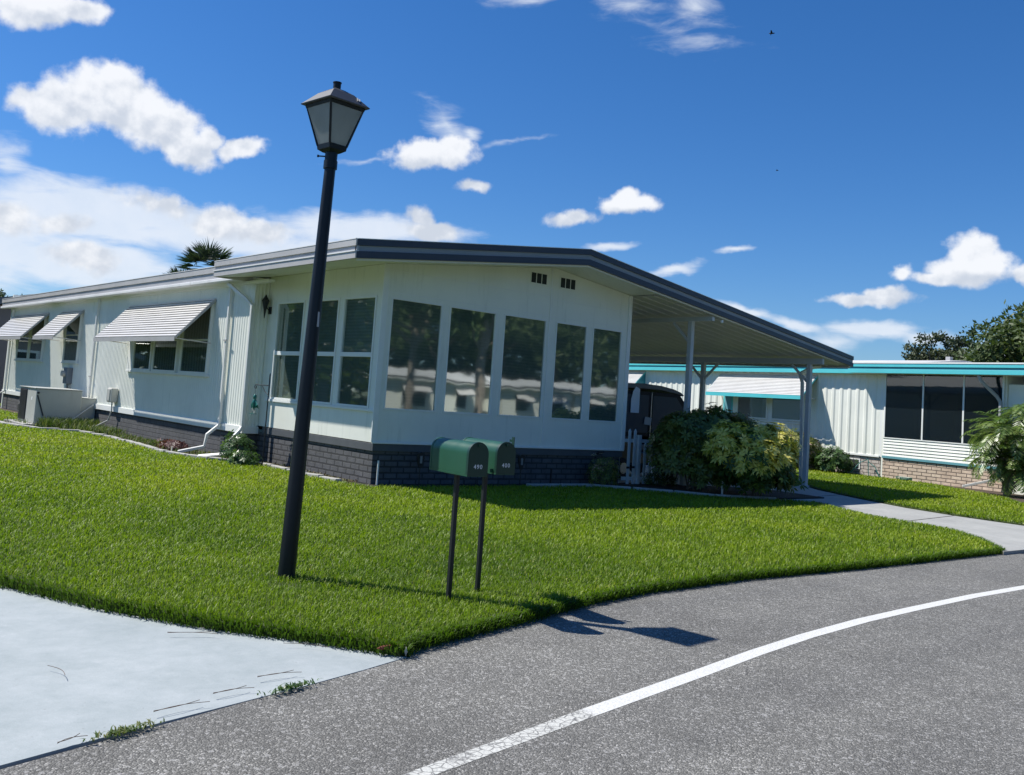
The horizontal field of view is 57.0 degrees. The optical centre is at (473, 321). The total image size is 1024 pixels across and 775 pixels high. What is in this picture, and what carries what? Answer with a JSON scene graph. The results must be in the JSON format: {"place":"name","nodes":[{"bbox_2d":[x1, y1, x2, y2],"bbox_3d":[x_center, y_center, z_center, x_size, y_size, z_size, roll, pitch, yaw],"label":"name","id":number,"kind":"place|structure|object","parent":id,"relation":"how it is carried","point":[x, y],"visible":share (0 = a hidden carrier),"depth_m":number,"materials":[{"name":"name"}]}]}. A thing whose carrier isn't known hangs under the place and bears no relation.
{"place":"outdoors","nodes":[
{"label":"outdoors","id":0,"kind":"place"},
{"bbox_2d":[0,407,359,484],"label":"planting bed","id":1,"kind":"object","parent":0,"point":[126,438],"visible":0.05,"depth_m":22.04,"materials":[{"name":"brown soil"}]},
{"bbox_2d":[4,419,36,425],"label":"equipment slab","id":2,"kind":"structure","parent":1,"relation":"on","point":[17,422],"depth_m":24.27,"materials":[{"name":"concrete"}]},
{"bbox_2d":[18,386,95,423],"bbox_3d":[-11.057,2.240,25.037,1.550,0.915,1.809,8,-6,-39],"label":"air conditioner","id":3,"kind":"object","parent":2,"relation":"on","point":[35,402],"visible":0.91,"depth_m":24.49,"materials":[{"name":"beige metal"}]},
{"bbox_2d":[36,415,100,428],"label":"tall weeds","id":4,"kind":"object","parent":1,"relation":"on","point":[52,421],"visible":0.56,"depth_m":23.87,"materials":[{"name":"green plant"}]},
{"bbox_2d":[4,415,226,457],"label":"bed weeds","id":5,"kind":"object","parent":1,"relation":"on","point":[107,430],"visible":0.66,"depth_m":22.93,"materials":[{"name":"green plant"}]},
{"bbox_2d":[156,439,188,450],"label":"red leaf plant","id":6,"kind":"object","parent":1,"relation":"on","point":[169,444],"visible":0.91,"depth_m":19.33,"materials":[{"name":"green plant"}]},
{"bbox_2d":[62,428,356,482],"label":"leaf litter","id":7,"kind":"object","parent":1,"relation":"on","point":[346,480],"visible":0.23,"depth_m":17.35,"materials":[{"name":"brown plant"}]},
{"bbox_2d":[218,429,260,464],"bbox_3d":[-4.259,2.332,17.232,0.761,0.679,1.330,6,-5,-20],"label":"leafy shrub","id":8,"kind":"object","parent":1,"relation":"on","point":[232,452],"visible":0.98,"depth_m":17.20,"materials":[{"name":"green plant"}]},
{"bbox_2d":[0,586,406,768],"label":"concrete apron","id":9,"kind":"object","parent":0,"point":[122,670],"visible":0.81,"depth_m":5.02,"materials":[{"name":"grey concrete"}]},
{"bbox_2d":[57,733,87,743],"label":"pine needles","id":10,"kind":"object","parent":9,"relation":"on","point":[70,738],"visible":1,"depth_m":3.91,"materials":[{"name":"grey plant"}]},
{"bbox_2d":[82,717,164,741],"bbox_3d":[-1.518,1.765,4.077,0.109,0.022,0.416,0,-6,40],"label":"weed tuft","id":11,"kind":"object","parent":9,"relation":"on","point":[121,729],"visible":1,"depth_m":4.07,"materials":[{"name":"green plant"}]},
{"bbox_2d":[153,700,209,711],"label":"pine needles","id":12,"kind":"object","parent":9,"relation":"on","point":[179,705],"visible":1,"depth_m":4.40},
{"bbox_2d":[167,631,216,633],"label":"pine needles","id":13,"kind":"object","parent":9,"relation":"on","point":[190,632],"visible":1,"depth_m":5.67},
{"bbox_2d":[213,685,253,693],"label":"pine needles","id":14,"kind":"object","parent":9,"relation":"on","point":[232,689],"visible":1,"depth_m":4.68,"materials":[{"name":"grey plant"}]},
{"bbox_2d":[258,670,292,676],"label":"pine needles","id":15,"kind":"object","parent":9,"relation":"on","point":[277,673],"visible":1,"depth_m":4.99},
{"bbox_2d":[0,403,1005,657],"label":"lawn","id":16,"kind":"structure","parent":0,"point":[210,616],"depth_m":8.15,"materials":[{"name":"plant"}]},
{"bbox_2d":[36,427,59,429],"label":"edging block","id":17,"kind":"structure","parent":16,"relation":"on","point":[47,428],"depth_m":23.00,"materials":[{"name":"concrete"}]},
{"bbox_2d":[59,429,78,431],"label":"edging block","id":18,"kind":"structure","parent":16,"relation":"on","point":[75,430],"depth_m":22.93,"materials":[{"name":"concrete"}]},
{"bbox_2d":[143,445,158,448],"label":"edging block","id":19,"kind":"structure","parent":16,"relation":"on","point":[151,447],"depth_m":19.27,"materials":[{"name":"concrete"}]},
{"bbox_2d":[165,451,186,455],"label":"edging block","id":20,"kind":"structure","parent":16,"relation":"on","point":[172,452],"depth_m":18.23,"materials":[{"name":"concrete"}]},
{"bbox_2d":[186,454,210,459],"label":"edging block","id":21,"kind":"structure","parent":16,"relation":"on","point":[195,456],"depth_m":17.84,"materials":[{"name":"concrete"}]},
{"bbox_2d":[209,457,230,460],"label":"edging block","id":22,"kind":"structure","parent":16,"relation":"on","point":[212,458],"depth_m":17.66,"materials":[{"name":"concrete"}]},
{"bbox_2d":[254,373,270,465],"bbox_3d":[-3.958,1.819,17.360,0.027,1.750,0.518,8,-6,-43],"label":"shepherd hook","id":23,"kind":"object","parent":16,"relation":"on","point":[266,412],"visible":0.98,"depth_m":17.20,"materials":[{"name":"black metal"}]},
{"bbox_2d":[249,394,258,418],"bbox_3d":[-4.083,1.546,17.529,0.100,0.600,0.340,8,-6,-39],"label":"bird ornament","id":24,"kind":"object","parent":23,"relation":"hanging from","point":[254,404],"visible":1,"depth_m":17.50,"materials":[{"name":"green"}]},
{"bbox_2d":[257,462,275,465],"bbox_3d":[-3.824,2.629,17.255,0.128,0.080,0.610,8,-6,-39],"label":"edging block","id":25,"kind":"object","parent":16,"relation":"on","point":[268,464],"depth_m":17.16,"materials":[{"name":"concrete"}]},
{"bbox_2d":[271,465,289,469],"bbox_3d":[-3.436,2.615,16.747,0.120,0.072,0.581,8,-6,-37],"label":"edging block","id":26,"kind":"object","parent":16,"relation":"on","point":[282,467],"depth_m":16.70,"materials":[{"name":"concrete"}]},
{"bbox_2d":[305,472,323,477],"bbox_3d":[-2.700,2.593,15.831,0.120,0.091,0.552,8,-6,-39],"label":"edging block","id":27,"kind":"object","parent":16,"relation":"on","point":[312,474],"depth_m":15.71,"materials":[{"name":"concrete"}]},
{"bbox_2d":[278,81,369,579],"bbox_3d":[-1.256,0.052,7.531,0.402,4.045,0.402,-1,-7,45],"label":"street lamp","id":28,"kind":"object","parent":16,"relation":"on","point":[335,113],"visible":0.96,"depth_m":7.50,"materials":[{"name":"black metal"}]},
{"bbox_2d":[319,476,341,482],"bbox_3d":[-2.340,2.580,15.368,0.125,0.083,0.547,8,-6,-39],"label":"edging block","id":29,"kind":"object","parent":16,"relation":"on","point":[331,478],"depth_m":15.25,"materials":[{"name":"concrete"}]},
{"bbox_2d":[377,644,392,649],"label":"dry leaf","id":30,"kind":"object","parent":16,"relation":"on","point":[381,647],"visible":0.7,"depth_m":5.57,"materials":[{"name":"brown plant"}]},
{"bbox_2d":[429,437,488,599],"bbox_3d":[-0.143,1.524,6.995,0.178,1.288,0.542,7,-6,-34],"label":"mailbox","id":31,"kind":"object","parent":16,"relation":"on","point":[456,458],"visible":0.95,"depth_m":6.96,"materials":[{"name":"green metal"}]},
{"bbox_2d":[465,442,488,475],"bbox_3d":[0.035,0.999,6.833,0.177,0.246,0.044,7,-6,-34],"label":"door","id":32,"kind":"structure","parent":31,"relation":"in","point":[477,458],"depth_m":6.82,"materials":[{"name":"green metal"}]},
{"bbox_2d":[463,437,515,592],"bbox_3d":[0.065,1.550,7.357,0.209,1.325,0.542,7,-6,-34],"label":"mailbox","id":33,"kind":"object","parent":16,"relation":"on","point":[502,458],"visible":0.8,"depth_m":7.24,"materials":[{"name":"green metal"}]},
{"bbox_2d":[494,442,515,474],"bbox_3d":[0.250,1.045,7.199,0.177,0.246,0.044,7,-6,-34],"label":"door","id":34,"kind":"structure","parent":33,"relation":"in","point":[505,454],"depth_m":7.19,"materials":[{"name":"green metal"}]},
{"bbox_2d":[526,483,559,486],"bbox_3d":[1.262,2.972,17.010,0.768,0.080,0.090,8,-6,-38],"label":"edging block","id":35,"kind":"object","parent":16,"relation":"on","point":[540,484],"depth_m":16.97,"materials":[{"name":"concrete"}]},
{"bbox_2d":[559,483,590,486],"bbox_3d":[1.887,3.057,17.502,0.768,0.080,0.090,8,-6,-38],"label":"edging block","id":36,"kind":"object","parent":16,"relation":"on","point":[575,484],"depth_m":17.48,"materials":[{"name":"concrete"}]},
{"bbox_2d":[591,484,630,489],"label":"edging block","id":37,"kind":"structure","parent":16,"relation":"on","point":[615,486],"depth_m":17.69,"materials":[{"name":"concrete"}]},
{"bbox_2d":[633,487,672,492],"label":"edging block","id":38,"kind":"structure","parent":16,"relation":"on","point":[653,489],"depth_m":17.63,"materials":[{"name":"concrete"}]},
{"bbox_2d":[674,490,714,495],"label":"edging block","id":39,"kind":"structure","parent":16,"relation":"on","point":[689,492],"depth_m":17.49,"materials":[{"name":"concrete"}]},
{"bbox_2d":[715,494,745,497],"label":"edging block","id":40,"kind":"structure","parent":16,"relation":"on","point":[727,496],"depth_m":17.42,"materials":[{"name":"concrete"}]},
{"bbox_2d":[746,496,775,499],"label":"edging block","id":41,"kind":"structure","parent":16,"relation":"on","point":[758,497],"depth_m":17.55,"materials":[{"name":"concrete"}]},
{"bbox_2d":[0,554,1023,774],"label":"road","id":42,"kind":"structure","parent":0,"point":[937,690],"depth_m":5.14,"materials":[{"name":"grey asphalt"}]},
{"bbox_2d":[257,678,319,695],"bbox_3d":[-0.936,1.867,4.818,0.112,0.022,0.424,0,-6,39],"label":"weed tuft","id":43,"kind":"object","parent":42,"relation":"on","point":[287,687],"visible":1,"depth_m":4.81,"materials":[{"name":"green plant"}]},
{"bbox_2d":[403,585,1023,774],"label":"road marking","id":44,"kind":"object","parent":42,"relation":"on","point":[446,764],"visible":1,"depth_m":5.22,"materials":[{"name":"paint"}]},
{"bbox_2d":[0,0,1023,359],"label":"sky","id":45,"kind":"structure","parent":0,"point":[651,136],"materials":[{"name":"blue"}]},
{"bbox_2d":[365,482,823,498],"bbox_3d":[2.675,3.124,17.116,9.650,0.070,2.800,8,-6,-39],"label":"planting bed","id":46,"kind":"object","parent":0,"point":[735,491],"visible":0.34,"depth_m":18.68,"materials":[{"name":"soil"}]},
{"bbox_2d":[416,452,424,485],"bbox_3d":[-0.882,2.436,15.466,0.150,0.589,0.040,8,-6,-39],"label":"garden light","id":47,"kind":"object","parent":46,"relation":"on","point":[420,457],"visible":0.98,"depth_m":15.45,"materials":[{"name":"black metal"}]},
{"bbox_2d":[518,454,524,484],"bbox_3d":[0.844,2.669,16.810,0.150,0.589,0.040,8,-6,-39],"label":"garden light","id":48,"kind":"object","parent":46,"relation":"on","point":[521,459],"visible":0.95,"depth_m":16.80,"materials":[{"name":"black metal"}]},
{"bbox_2d":[586,453,621,485],"bbox_3d":[2.475,2.838,17.875,0.812,0.676,0.571,8,-6,-39],"label":"dark shrub","id":49,"kind":"object","parent":46,"relation":"on","point":[605,473],"visible":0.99,"depth_m":17.78,"materials":[{"name":"green plant"}]},
{"bbox_2d":[621,429,689,483],"bbox_3d":[3.891,2.829,19.605,2.320,1.119,0.080,8,-6,-39],"label":"picket fence","id":50,"kind":"object","parent":46,"relation":"on","point":[635,477],"visible":0.4,"depth_m":19.11,"materials":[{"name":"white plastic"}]},
{"bbox_2d":[641,470,676,485],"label":"shrub","id":51,"kind":"object","parent":46,"relation":"on","point":[662,481],"visible":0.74,"depth_m":19.10,"materials":[{"name":"green plant"}]},
{"bbox_2d":[644,402,760,489],"bbox_3d":[4.936,2.534,18.963,3.549,1.808,2.124,8,-6,-39],"label":"dark shrub","id":52,"kind":"object","parent":46,"relation":"on","point":[675,444],"visible":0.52,"depth_m":18.07,"materials":[{"name":"green plant"}]},
{"bbox_2d":[700,418,807,495],"bbox_3d":[5.351,2.602,17.608,2.273,1.509,1.647,8,-6,-39],"label":"variegated shrub","id":53,"kind":"object","parent":46,"relation":"on","point":[761,458],"visible":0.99,"depth_m":17.22,"materials":[{"name":"green plant"}]},
{"bbox_2d":[618,465,1023,554],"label":"driveway","id":54,"kind":"structure","parent":0,"point":[1009,537],"depth_m":16.48,"materials":[{"name":"concrete"}]},
{"bbox_2d":[619,383,690,477],"bbox_3d":[3.759,2.503,21.747,2.945,2.113,1.240,8,-6,-39],"label":"golf cart","id":55,"kind":"object","parent":54,"relation":"on","point":[657,403],"visible":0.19,"depth_m":21.12,"materials":[{"name":"plastic"}]},
{"bbox_2d":[630,387,639,412],"bbox_3d":[3.577,1.729,20.820,0.280,0.580,0.010,8,-6,-39],"label":"paper sheet","id":56,"kind":"object","parent":55,"relation":"attached to","point":[635,399],"visible":1,"depth_m":20.82,"materials":[{"name":"white paper"}]},
{"bbox_2d":[625,394,648,432],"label":"side window","id":57,"kind":"structure","parent":55,"relation":"in","point":[634,421],"depth_m":20.91,"materials":[{"name":"black glass"}]},
{"bbox_2d":[644,417,651,425],"bbox_3d":[3.898,2.229,21.065,0.250,0.190,0.010,8,-6,-39],"label":"paper card","id":58,"kind":"object","parent":55,"relation":"attached to","point":[647,420],"visible":1,"depth_m":21.05,"materials":[{"name":"white paper"}]},
{"bbox_2d":[651,396,683,432],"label":"side window","id":59,"kind":"structure","parent":55,"relation":"in","point":[662,406],"depth_m":21.42,"materials":[{"name":"black glass"}]},
{"bbox_2d":[795,467,1023,525],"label":"lawn","id":60,"kind":"structure","parent":0,"point":[915,508],"depth_m":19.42,"materials":[{"name":"plant"}]},
{"bbox_2d":[785,428,825,466],"bbox_3d":[10.312,4.053,30.307,1.692,1.395,2.173,8,-6,-39],"label":"neighbour shrub","id":61,"kind":"object","parent":60,"relation":"on","point":[813,448],"visible":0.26,"depth_m":29.85,"materials":[{"name":"green plant"}]},
{"bbox_2d":[628,357,1023,494],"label":"mobile home","id":62,"kind":"object","parent":60,"relation":"on","point":[890,419],"visible":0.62,"depth_m":28.34,"materials":[{"name":"white paint"}]},
{"bbox_2d":[736,396,767,418],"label":"window","id":63,"kind":"structure","parent":62,"relation":"in","point":[757,407],"depth_m":32.82,"materials":[{"name":"glass"}]},
{"bbox_2d":[770,393,805,421],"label":"window","id":64,"kind":"structure","parent":62,"relation":"in","point":[781,409],"depth_m":31.59,"materials":[{"name":"glass"}]},
{"bbox_2d":[809,444,858,471],"bbox_3d":[11.258,4.286,29.230,1.013,0.891,1.509,8,-6,-39],"label":"shrub","id":65,"kind":"object","parent":60,"relation":"on","point":[831,461],"visible":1,"depth_m":29.06,"materials":[{"name":"green plant"}]},
{"bbox_2d":[848,459,879,477],"bbox_3d":[11.870,4.417,28.509,0.272,0.521,1.065,8,-6,-39],"label":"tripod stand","id":66,"kind":"object","parent":60,"relation":"on","point":[868,467],"visible":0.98,"depth_m":28.42,"materials":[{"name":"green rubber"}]},
{"bbox_2d":[896,476,911,479],"bbox_3d":[12.741,4.613,27.662,0.401,0.101,0.636,8,-6,-39],"label":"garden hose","id":67,"kind":"object","parent":60,"relation":"on","point":[905,478],"visible":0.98,"depth_m":27.55,"materials":[{"name":"green rubber"}]},
{"bbox_2d":[944,485,1023,501],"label":"planting bed","id":68,"kind":"object","parent":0,"point":[1017,497],"visible":0.08,"depth_m":24.49,"materials":[{"name":"brown soil"}]},
{"bbox_2d":[961,403,1023,495],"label":"date palm","id":69,"kind":"object","parent":68,"relation":"on","point":[1009,472],"visible":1,"depth_m":23.63,"materials":[{"name":"green plant"}]},
{"label":"ground","id":70,"kind":"structure","parent":0,"visible":0},
{"bbox_2d":[0,288,7,296],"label":"tree","id":71,"kind":"object","parent":70,"relation":"on","point":[2,293],"visible":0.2,"depth_m":84.61,"materials":[{"name":"green plant"}]},
{"bbox_2d":[0,294,30,402],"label":"mobile home","id":72,"kind":"object","parent":70,"relation":"on","point":[5,316],"depth_m":39.29,"materials":[{"name":"beige"}]},
{"bbox_2d":[163,265,192,273],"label":"fan palm","id":73,"kind":"object","parent":70,"relation":"on","point":[174,270],"visible":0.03,"depth_m":45.65,"materials":[{"name":"green plant"}]},
{"bbox_2d":[176,237,233,269],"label":"fan palm","id":74,"kind":"object","parent":70,"relation":"on","point":[206,255],"visible":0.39,"depth_m":46.17,"materials":[{"name":"green plant"}]},
{"bbox_2d":[0,238,853,486],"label":"mobile home","id":75,"kind":"object","parent":70,"relation":"on","point":[534,351],"visible":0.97,"depth_m":17.97,"materials":[{"name":"white paint"}]},
{"bbox_2d":[15,330,30,359],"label":"window","id":76,"kind":"structure","parent":75,"relation":"in","point":[22,349],"depth_m":31.23,"materials":[{"name":"glass"}]},
{"bbox_2d":[28,317,46,360],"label":"window","id":77,"kind":"structure","parent":75,"relation":"in","point":[36,347],"depth_m":30.00,"materials":[{"name":"glass"}]},
{"bbox_2d":[62,313,83,361],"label":"window","id":78,"kind":"structure","parent":75,"relation":"in","point":[71,348],"depth_m":27.05,"materials":[{"name":"glass"}]},
{"bbox_2d":[131,341,153,370],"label":"window","id":79,"kind":"structure","parent":75,"relation":"in","point":[142,350],"depth_m":22.65,"materials":[{"name":"clear glass"}]},
{"bbox_2d":[151,334,180,372],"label":"window","id":80,"kind":"structure","parent":75,"relation":"in","point":[165,356],"depth_m":21.48,"materials":[{"name":"clear glass"}]},
{"bbox_2d":[178,303,214,374],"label":"window","id":81,"kind":"structure","parent":75,"relation":"in","point":[194,356],"depth_m":20.14,"materials":[{"name":"glass"}]},
{"bbox_2d":[270,300,305,400],"bbox_3d":[-3.480,0.549,17.721,0.092,1.860,1.060,8,-6,-39],"label":"window","id":82,"kind":"structure","parent":75,"relation":"in","point":[288,353],"depth_m":17.80,"materials":[{"name":"clear glass"}]},
{"bbox_2d":[308,298,339,404],"bbox_3d":[-2.711,0.527,16.774,0.092,1.860,1.080,8,-6,-39],"label":"window","id":83,"kind":"structure","parent":75,"relation":"in","point":[327,343],"depth_m":16.69,"materials":[{"name":"clear glass"}]},
{"bbox_2d":[335,295,377,407],"bbox_3d":[-1.951,0.504,15.839,0.096,1.860,1.030,8,-6,-39],"label":"window","id":84,"kind":"structure","parent":75,"relation":"in","point":[357,355],"depth_m":15.91,"materials":[{"name":"clear glass"}]},
{"bbox_2d":[383,297,443,411],"bbox_3d":[-1.013,0.570,15.705,1.060,1.840,0.087,8,-6,-39],"label":"window","id":85,"kind":"structure","parent":75,"relation":"in","point":[414,330],"depth_m":15.74,"materials":[{"name":"clear glass"}]},
{"bbox_2d":[442,306,497,415],"bbox_3d":[-0.074,0.699,16.465,1.070,1.840,0.087,8,-6,-39],"label":"window","id":86,"kind":"structure","parent":75,"relation":"in","point":[468,384],"depth_m":16.50,"materials":[{"name":"clear glass"}]},
{"bbox_2d":[497,314,546,418],"bbox_3d":[0.881,0.831,17.237,1.060,1.840,0.087,8,-6,-39],"label":"window","id":87,"kind":"structure","parent":75,"relation":"in","point":[520,395],"depth_m":17.28,"materials":[{"name":"clear glass"}]},
{"bbox_2d":[550,321,587,420],"bbox_3d":[1.805,0.958,17.984,0.850,1.840,0.087,8,-6,-39],"label":"window","id":88,"kind":"structure","parent":75,"relation":"in","point":[566,400],"depth_m":18.03,"materials":[{"name":"clear glass"}]},
{"bbox_2d":[587,327,622,422],"bbox_3d":[2.578,1.064,18.609,0.850,1.840,0.087,8,-6,-39],"label":"window","id":89,"kind":"structure","parent":75,"relation":"in","point":[603,388],"depth_m":18.66,"materials":[{"name":"clear glass"}]},
{"bbox_2d":[901,351,934,359],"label":"pine tree","id":90,"kind":"object","parent":70,"relation":"on","point":[911,355],"visible":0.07,"depth_m":82.46,"materials":[{"name":"green plant"}]},
{"bbox_2d":[903,330,966,360],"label":"pine tree","id":91,"kind":"object","parent":70,"relation":"on","point":[915,351],"visible":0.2,"depth_m":80.73,"materials":[{"name":"green plant"}]},
{"bbox_2d":[934,333,978,360],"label":"pine tree","id":92,"kind":"object","parent":70,"relation":"on","point":[956,342],"visible":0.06,"depth_m":77.48,"materials":[{"name":"green plant"}]},
{"bbox_2d":[951,299,1023,362],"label":"oak tree","id":93,"kind":"object","parent":70,"relation":"on","point":[1008,347],"visible":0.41,"depth_m":50.71,"materials":[{"name":"green plant"}]}
]}

